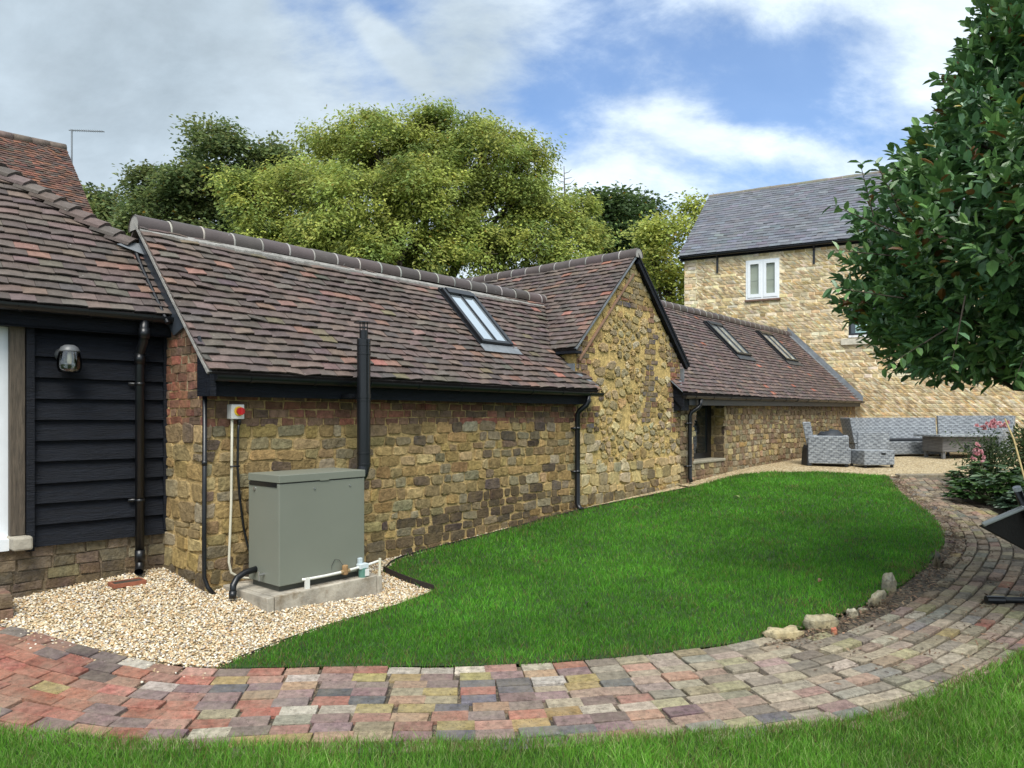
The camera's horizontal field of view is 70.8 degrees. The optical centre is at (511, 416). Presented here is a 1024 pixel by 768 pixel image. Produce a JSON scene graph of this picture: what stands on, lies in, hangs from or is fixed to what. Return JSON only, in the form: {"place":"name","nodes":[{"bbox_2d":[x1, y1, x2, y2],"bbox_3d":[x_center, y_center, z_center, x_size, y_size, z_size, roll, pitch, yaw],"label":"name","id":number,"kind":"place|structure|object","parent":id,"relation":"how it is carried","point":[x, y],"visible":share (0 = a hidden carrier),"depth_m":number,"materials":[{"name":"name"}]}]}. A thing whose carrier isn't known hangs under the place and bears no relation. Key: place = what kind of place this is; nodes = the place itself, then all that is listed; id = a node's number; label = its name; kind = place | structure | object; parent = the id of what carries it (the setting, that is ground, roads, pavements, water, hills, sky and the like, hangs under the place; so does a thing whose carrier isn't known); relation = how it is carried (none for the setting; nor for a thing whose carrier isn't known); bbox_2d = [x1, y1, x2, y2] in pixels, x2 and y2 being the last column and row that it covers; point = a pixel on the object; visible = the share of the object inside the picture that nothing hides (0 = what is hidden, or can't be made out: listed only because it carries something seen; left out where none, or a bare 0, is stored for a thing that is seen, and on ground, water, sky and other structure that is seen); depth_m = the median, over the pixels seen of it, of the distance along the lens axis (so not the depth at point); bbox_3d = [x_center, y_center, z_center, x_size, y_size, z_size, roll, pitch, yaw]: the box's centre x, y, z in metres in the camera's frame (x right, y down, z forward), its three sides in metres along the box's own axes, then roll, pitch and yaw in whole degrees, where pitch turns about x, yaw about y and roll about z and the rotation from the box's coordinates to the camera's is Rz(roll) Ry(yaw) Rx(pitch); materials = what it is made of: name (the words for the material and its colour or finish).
{"place":"outdoors","nodes":[
{"label":"outdoors","id":0,"kind":"place"},
{"bbox_2d":[0,486,684,683],"bbox_3d":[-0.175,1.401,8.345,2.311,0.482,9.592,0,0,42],"label":"gravel bed","id":1,"kind":"object","parent":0,"point":[211,644],"visible":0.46,"depth_m":5.41,"materials":[{"name":"beige gravel"}]},
{"bbox_2d":[108,577,145,588],"bbox_3d":[-3.190,1.383,5.970,0.250,0.038,0.150,0,0,-44],"label":"drain trough","id":2,"kind":"object","parent":1,"relation":"on","point":[117,584],"visible":1,"depth_m":5.94,"materials":[{"name":"brick"}]},
{"bbox_2d":[223,573,381,612],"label":"concrete plinth","id":3,"kind":"structure","parent":1,"relation":"on","point":[267,600],"depth_m":5.95,"materials":[{"name":"grey concrete"}]},
{"bbox_2d":[248,321,373,590],"bbox_3d":[-1.687,0.264,6.318,0.497,2.297,1.191,0,0,39],"label":"oil boiler","id":4,"kind":"object","parent":3,"relation":"on","point":[304,523],"visible":1,"depth_m":6.03,"materials":[{"name":"paint"}]},
{"bbox_2d":[229,566,257,598],"bbox_3d":[-2.195,1.352,5.880,0.083,0.225,0.295,0,0,28],"label":"condensate pipe","id":5,"kind":"object","parent":4,"relation":"attached to","point":[236,579],"visible":0.98,"depth_m":5.82,"materials":[{"name":"black plastic"}]},
{"bbox_2d":[302,557,380,588],"bbox_3d":[-1.438,1.324,6.189,0.077,0.212,0.828,0,0,40],"label":"oil pipe","id":6,"kind":"object","parent":4,"relation":"attached to","point":[363,570],"visible":0.99,"depth_m":6.29,"materials":[{"name":"white plastic"}]},
{"bbox_2d":[218,590,433,669],"bbox_3d":[-1.310,1.619,5.570,0.009,0.132,2.125,0,0,35],"label":"lawn edging","id":7,"kind":"object","parent":1,"relation":"on","point":[261,649],"visible":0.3,"depth_m":5.11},
{"bbox_2d":[383,566,433,590],"bbox_3d":[-0.974,1.536,6.721,0.011,0.162,0.785,0,0,-44],"label":"lawn edging","id":8,"kind":"object","parent":1,"relation":"on","point":[424,585],"visible":0.62,"depth_m":6.72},
{"bbox_2d":[385,486,692,566],"bbox_3d":[0.791,1.354,9.522,0.229,0.421,6.489,0,0,41],"label":"lawn edging","id":9,"kind":"object","parent":1,"relation":"on","point":[399,557],"visible":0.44,"depth_m":8.44,"materials":[{"name":"black plastic"}]},
{"bbox_2d":[0,0,991,297],"label":"sky","id":10,"kind":"structure","parent":0,"point":[668,97],"materials":[{"name":"blue"}]},
{"bbox_2d":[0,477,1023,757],"bbox_3d":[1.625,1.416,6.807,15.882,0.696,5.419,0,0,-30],"label":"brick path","id":11,"kind":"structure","parent":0,"point":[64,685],"depth_m":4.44,"materials":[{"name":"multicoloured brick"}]},
{"bbox_2d":[0,588,12,627],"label":"brick step","id":12,"kind":"object","parent":11,"relation":"on","point":[6,603],"visible":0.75,"depth_m":5.27,"materials":[{"name":"brick"}]},
{"bbox_2d":[764,475,1023,683],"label":"leaf litter","id":13,"kind":"object","parent":11,"relation":"on","point":[942,561],"visible":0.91,"depth_m":6.40,"materials":[{"name":"brown plant"}]},
{"bbox_2d":[0,642,1023,767],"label":"front lawn","id":14,"kind":"structure","parent":0,"point":[680,751],"depth_m":3.66,"materials":[{"name":"green plant"}]},
{"bbox_2d":[10,477,1023,742],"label":"path bed","id":15,"kind":"object","parent":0,"point":[922,577],"visible":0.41,"depth_m":5.74,"materials":[{"name":"brown soil"}]},
{"bbox_2d":[762,625,803,641],"bbox_3d":[2.001,1.602,5.281,0.343,0.123,0.140,0,0,-12],"label":"edging stone","id":16,"kind":"object","parent":15,"relation":"on","point":[791,631],"visible":0.8,"depth_m":5.24,"materials":[{"name":"beige stone"}]},
{"bbox_2d":[803,613,839,632],"bbox_3d":[2.345,1.581,5.469,0.282,0.152,0.117,0,0,-18],"label":"edging stone","id":17,"kind":"object","parent":15,"relation":"on","point":[824,621],"visible":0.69,"depth_m":5.43,"materials":[{"name":"beige stone"}]},
{"bbox_2d":[831,627,837,634],"bbox_3d":[2.401,1.603,5.359,0.053,0.073,0.036,0,0,-22],"label":"brick fragment","id":18,"kind":"object","parent":15,"relation":"on","point":[834,630],"visible":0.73,"depth_m":5.35,"materials":[{"name":"brick"}]},
{"bbox_2d":[846,608,857,617],"bbox_3d":[2.700,1.568,5.718,0.098,0.098,0.069,0,0,-26],"label":"edging stone","id":19,"kind":"object","parent":15,"relation":"on","point":[853,612],"visible":0.83,"depth_m":5.70,"materials":[{"name":"grey stone"}]},
{"bbox_2d":[856,607,867,613],"bbox_3d":[2.834,1.570,5.826,0.115,0.052,0.063,0,0,-29],"label":"edging stone","id":20,"kind":"object","parent":15,"relation":"on","point":[865,610],"visible":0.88,"depth_m":5.80,"materials":[{"name":"grey stone"}]},
{"bbox_2d":[868,590,886,607],"bbox_3d":[3.065,1.529,6.038,0.066,0.136,0.370,0,0,41],"label":"edging stone","id":21,"kind":"object","parent":15,"relation":"on","point":[877,596],"visible":0.91,"depth_m":5.96,"materials":[{"name":"beige stone"}]},
{"bbox_2d":[555,171,577,204],"bbox_3d":[2.043,-4.371,28.038,1.140,10.742,0.595,0,0,0],"label":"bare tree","id":22,"kind":"object","parent":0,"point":[564,181],"visible":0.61,"depth_m":27.99,"materials":[{"name":"grey metal"}]},
{"bbox_2d":[173,469,967,670],"bbox_3d":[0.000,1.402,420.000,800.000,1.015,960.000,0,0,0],"label":"ground","id":23,"kind":"structure","parent":0,"point":[517,665],"depth_m":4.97,"materials":[{"name":"green plant"}]},
{"bbox_2d":[0,130,92,213],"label":"old tiled house","id":24,"kind":"structure","parent":23,"relation":"on","point":[45,163],"depth_m":18.87,"materials":[{"name":"tile"}]},
{"bbox_2d":[69,129,103,162],"bbox_3d":[-11.958,-7.310,20.240,0.946,1.480,0.197,0,0,-6],"label":"tv aerial","id":25,"kind":"object","parent":24,"relation":"attached to","point":[79,130],"visible":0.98,"depth_m":20.20,"materials":[{"name":"silver metal"}]},
{"bbox_2d":[0,162,173,598],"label":"boarded outbuilding","id":26,"kind":"structure","parent":23,"relation":"on","point":[83,468],"depth_m":5.98,"materials":[{"name":"wood"}]},
{"bbox_2d":[0,326,7,538],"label":"door","id":27,"kind":"structure","parent":26,"relation":"in","point":[3,330],"depth_m":5.61,"materials":[{"name":"white paint"}]},
{"bbox_2d":[54,345,81,372],"bbox_3d":[-3.558,-0.462,5.780,0.175,0.227,0.218,0,0,-44],"label":"wall lamp","id":28,"kind":"object","parent":26,"relation":"attached to","point":[62,354],"visible":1,"depth_m":5.79,"materials":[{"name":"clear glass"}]},
{"bbox_2d":[80,180,127,232],"bbox_3d":[-17.482,-4.525,31.072,3.231,11.074,3.052,0,0,0],"label":"maple tree","id":29,"kind":"object","parent":23,"relation":"on","point":[99,202],"visible":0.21,"depth_m":30.53,"materials":[{"name":"green plant"}]},
{"bbox_2d":[102,111,310,236],"bbox_3d":[-11.206,-4.991,27.093,8.240,12.056,5.160,0,0,-27],"label":"maple tree","id":30,"kind":"object","parent":23,"relation":"on","point":[163,193],"visible":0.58,"depth_m":25.87,"materials":[{"name":"green plant"}]},
{"bbox_2d":[128,214,604,592],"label":"stone outbuilding","id":31,"kind":"structure","parent":23,"relation":"on","point":[475,421],"depth_m":7.40,"materials":[{"name":"stone"}]},
{"bbox_2d":[197,336,215,594],"bbox_3d":[-2.507,0.408,5.902,0.184,2.147,0.058,0,0,13],"label":"corner conduit","id":32,"kind":"object","parent":31,"relation":"attached to","point":[209,589],"visible":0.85,"depth_m":5.88,"materials":[{"name":"black plastic"}]},
{"bbox_2d":[227,404,244,418],"bbox_3d":[-2.320,-0.040,6.073,0.123,0.124,0.116,0,0,41],"label":"isolator switch","id":33,"kind":"object","parent":31,"relation":"attached to","point":[235,411],"visible":1,"depth_m":6.04,"materials":[{"name":"white plastic"}]},
{"bbox_2d":[230,419,248,551],"bbox_3d":[-2.292,0.634,6.108,0.199,1.239,0.068,0,0,-28],"label":"black cable","id":34,"kind":"object","parent":33,"relation":"hanging from","point":[237,465],"visible":0.9,"depth_m":6.10,"materials":[{"name":"plastic"}]},
{"bbox_2d":[228,419,252,579],"bbox_3d":[-2.240,0.705,6.102,0.316,1.371,0.049,0,0,-19],"label":"white cable","id":35,"kind":"object","parent":31,"relation":"attached to","point":[231,501],"visible":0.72,"depth_m":6.05,"materials":[{"name":"white plastic"}]},
{"bbox_2d":[437,287,522,354],"bbox_3d":[-0.424,-1.243,9.344,0.870,0.886,0.715,0,0,41],"label":"roof window","id":36,"kind":"structure","parent":31,"relation":"in","point":[482,326],"depth_m":9.27,"materials":[{"name":"glass"}]},
{"bbox_2d":[198,93,566,278],"bbox_3d":[-3.673,-4.495,22.252,10.804,11.222,6.811,0,0,0],"label":"walnut tree","id":37,"kind":"object","parent":23,"relation":"on","point":[404,177],"visible":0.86,"depth_m":21.11,"materials":[{"name":"green plant"}]},
{"bbox_2d":[458,180,619,274],"bbox_3d":[0.897,-3.322,22.793,5.096,8.760,4.849,0,0,0],"label":"walnut tree","id":38,"kind":"object","parent":23,"relation":"on","point":[567,230],"visible":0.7,"depth_m":21.94,"materials":[{"name":"green plant"}]},
{"bbox_2d":[464,248,689,508],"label":"gable wing","id":39,"kind":"structure","parent":23,"relation":"on","point":[613,335],"depth_m":11.00,"materials":[{"name":"beige stone"}]},
{"bbox_2d":[569,180,688,294],"bbox_3d":[5.060,-4.956,32.929,5.702,11.942,4.754,0,0,0],"label":"oak tree","id":40,"kind":"object","parent":23,"relation":"on","point":[621,207],"visible":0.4,"depth_m":32.12,"materials":[{"name":"green plant"}]},
{"bbox_2d":[617,187,708,304],"bbox_3d":[5.941,-3.692,26.400,4.347,9.424,3.544,0,0,0],"label":"poplar tree","id":41,"kind":"object","parent":23,"relation":"on","point":[669,282],"visible":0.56,"depth_m":25.70,"materials":[{"name":"green plant"}]},
{"bbox_2d":[661,300,864,486],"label":"stone annexe","id":42,"kind":"structure","parent":23,"relation":"on","point":[747,394],"depth_m":15.16,"materials":[{"name":"brown stone"}]},
{"bbox_2d":[693,405,710,458],"bbox_3d":[3.358,0.240,13.257,0.060,1.080,1.270,0,0,41],"label":"window","id":43,"kind":"structure","parent":42,"relation":"in","point":[702,424],"depth_m":13.49,"materials":[{"name":"black metal"}]},
{"bbox_2d":[703,320,755,360],"bbox_3d":[4.873,-1.695,16.118,0.873,0.906,0.915,0,0,41],"label":"roof window","id":44,"kind":"structure","parent":42,"relation":"in","point":[718,329],"depth_m":16.01,"materials":[{"name":"glass"}]},
{"bbox_2d":[756,330,802,365],"bbox_3d":[6.891,-1.763,18.570,0.883,0.916,1.025,0,0,41],"label":"roof window","id":45,"kind":"structure","parent":42,"relation":"in","point":[771,340],"depth_m":18.45,"materials":[{"name":"glass"}]},
{"bbox_2d":[678,168,1023,444],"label":"stone house","id":46,"kind":"structure","parent":23,"relation":"on","point":[758,255],"depth_m":20.97,"materials":[{"name":"stone"}]},
{"bbox_2d":[746,258,779,299],"bbox_3d":[7.371,-4.035,21.177,0.940,1.170,0.095,0,0,28],"label":"window","id":47,"kind":"structure","parent":46,"relation":"in","point":[762,275],"depth_m":21.15,"materials":[{"name":"white paint"}]},
{"bbox_2d":[849,297,898,334],"bbox_3d":[10.029,-2.830,19.881,1.330,1.140,0.050,0,0,28],"label":"window","id":48,"kind":"structure","parent":46,"relation":"in","point":[852,331],"depth_m":20.13,"materials":[{"name":"white metal"}]},
{"bbox_2d":[881,572,896,594],"bbox_3d":[3.302,1.491,6.319,0.127,0.258,0.118,0,0,-32],"label":"edging stone","id":49,"kind":"object","parent":23,"relation":"on","point":[889,582],"visible":0.58,"depth_m":6.28,"materials":[{"name":"grey stone"}]},
{"bbox_2d":[821,0,1023,394],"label":"evergreen tree","id":50,"kind":"object","parent":23,"relation":"on","point":[969,147],"visible":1,"depth_m":5.11,"materials":[{"name":"green plant"}]},
{"bbox_2d":[895,473,964,478],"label":"stone kerb","id":51,"kind":"structure","parent":23,"relation":"on","point":[939,475],"depth_m":12.97,"materials":[{"name":"beige stone"}]},
{"bbox_2d":[933,549,940,568],"bbox_3d":[4.222,1.442,7.145,0.060,0.241,0.268,0,0,33],"label":"edging stone","id":52,"kind":"object","parent":23,"relation":"on","point":[936,560],"visible":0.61,"depth_m":7.07,"materials":[{"name":"grey stone"}]},
{"bbox_2d":[979,485,1023,603],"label":"wheelbarrow","id":53,"kind":"object","parent":23,"relation":"on","point":[1008,526],"visible":1,"depth_m":6.03,"materials":[{"name":"black plastic"}]},
{"bbox_2d":[682,452,1016,486],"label":"gravel patio","id":54,"kind":"structure","parent":0,"point":[914,463],"depth_m":14.46,"materials":[{"name":"beige gravel"}]},
{"bbox_2d":[801,445,811,465],"bbox_3d":[6.109,0.801,14.942,0.097,0.426,0.351,0,0,0],"label":"black bag","id":55,"kind":"object","parent":54,"relation":"on","point":[804,460],"visible":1,"depth_m":14.88,"materials":[{"name":"black plastic"}]},
{"bbox_2d":[802,422,850,466],"bbox_3d":[6.567,0.564,15.044,0.916,0.900,0.880,0,0,24],"label":"wicker armchair","id":56,"kind":"object","parent":54,"relation":"on","point":[829,449],"visible":0.94,"depth_m":14.64,"materials":[{"name":"grey wicker"}]},
{"bbox_2d":[817,429,843,435],"bbox_3d":[6.626,0.472,15.018,0.541,0.439,0.590,0,0,0],"label":"seat cover","id":57,"kind":"object","parent":56,"relation":"on","point":[831,432],"visible":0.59,"depth_m":14.85,"materials":[{"name":"grey fabric"}]},
{"bbox_2d":[850,449,893,467],"bbox_3d":[7.301,0.850,14.616,0.660,0.352,0.528,0,0,-8],"label":"wicker footstool","id":58,"kind":"object","parent":54,"relation":"on","point":[866,457],"visible":0.84,"depth_m":14.38,"materials":[{"name":"grey wicker"}]},
{"bbox_2d":[840,418,940,455],"bbox_3d":[8.723,0.503,16.836,3.937,0.950,1.466,0,0,-37],"label":"wicker sofa","id":59,"kind":"object","parent":54,"relation":"on","point":[896,436],"visible":0.64,"depth_m":17.12,"materials":[{"name":"grey wicker"}]},
{"bbox_2d":[913,434,1004,458],"bbox_3d":[10.250,0.678,16.550,1.520,0.544,0.960,0,0,-4],"label":"wicker table","id":60,"kind":"object","parent":54,"relation":"on","point":[937,442],"visible":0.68,"depth_m":16.20,"materials":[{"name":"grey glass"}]},
{"bbox_2d":[936,416,1015,456],"bbox_3d":[10.962,0.453,17.094,1.605,0.950,0.906,0,0,38],"label":"wicker sofa","id":61,"kind":"object","parent":54,"relation":"on","point":[957,424],"visible":0.27,"depth_m":17.36,"materials":[{"name":"grey wicker"}]},
{"bbox_2d":[963,476,1017,514],"bbox_3d":[10.100,1.197,11.050,7.800,0.363,4.900,0,0,0],"label":"flower bed","id":62,"kind":"object","parent":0,"point":[989,507],"visible":0.11,"depth_m":10.18,"materials":[{"name":"soil"}]},
{"bbox_2d":[941,472,1023,504],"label":"leafy plant","id":63,"kind":"object","parent":62,"relation":"on","point":[995,486],"visible":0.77,"depth_m":10.24,"materials":[{"name":"green plant"}]},
{"bbox_2d":[941,460,1023,491],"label":"leafy plant","id":64,"kind":"object","parent":62,"relation":"on","point":[953,474],"visible":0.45,"depth_m":11.45,"materials":[{"name":"green plant"}]},
{"bbox_2d":[945,418,1023,481],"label":"rose bush","id":65,"kind":"object","parent":62,"relation":"on","point":[979,453],"visible":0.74,"depth_m":11.78,"materials":[{"name":"green plant"}]},
{"bbox_2d":[985,487,1023,510],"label":"leafy plant","id":66,"kind":"object","parent":62,"relation":"on","point":[1000,502],"visible":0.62,"depth_m":9.61,"materials":[{"name":"green plant"}]},
{"bbox_2d":[992,466,1023,493],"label":"leafy plant","id":67,"kind":"object","parent":62,"relation":"on","point":[1019,468],"visible":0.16,"depth_m":10.51,"materials":[{"name":"green plant"}]},
{"bbox_2d":[999,420,1023,473],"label":"border shrub","id":68,"kind":"object","parent":62,"relation":"on","point":[1020,446],"visible":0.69,"depth_m":12.12,"materials":[{"name":"plant"}]},
{"bbox_2d":[1004,418,1023,477],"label":"bamboo cane","id":69,"kind":"object","parent":62,"relation":"on","point":[1009,429],"visible":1,"depth_m":10.22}
]}

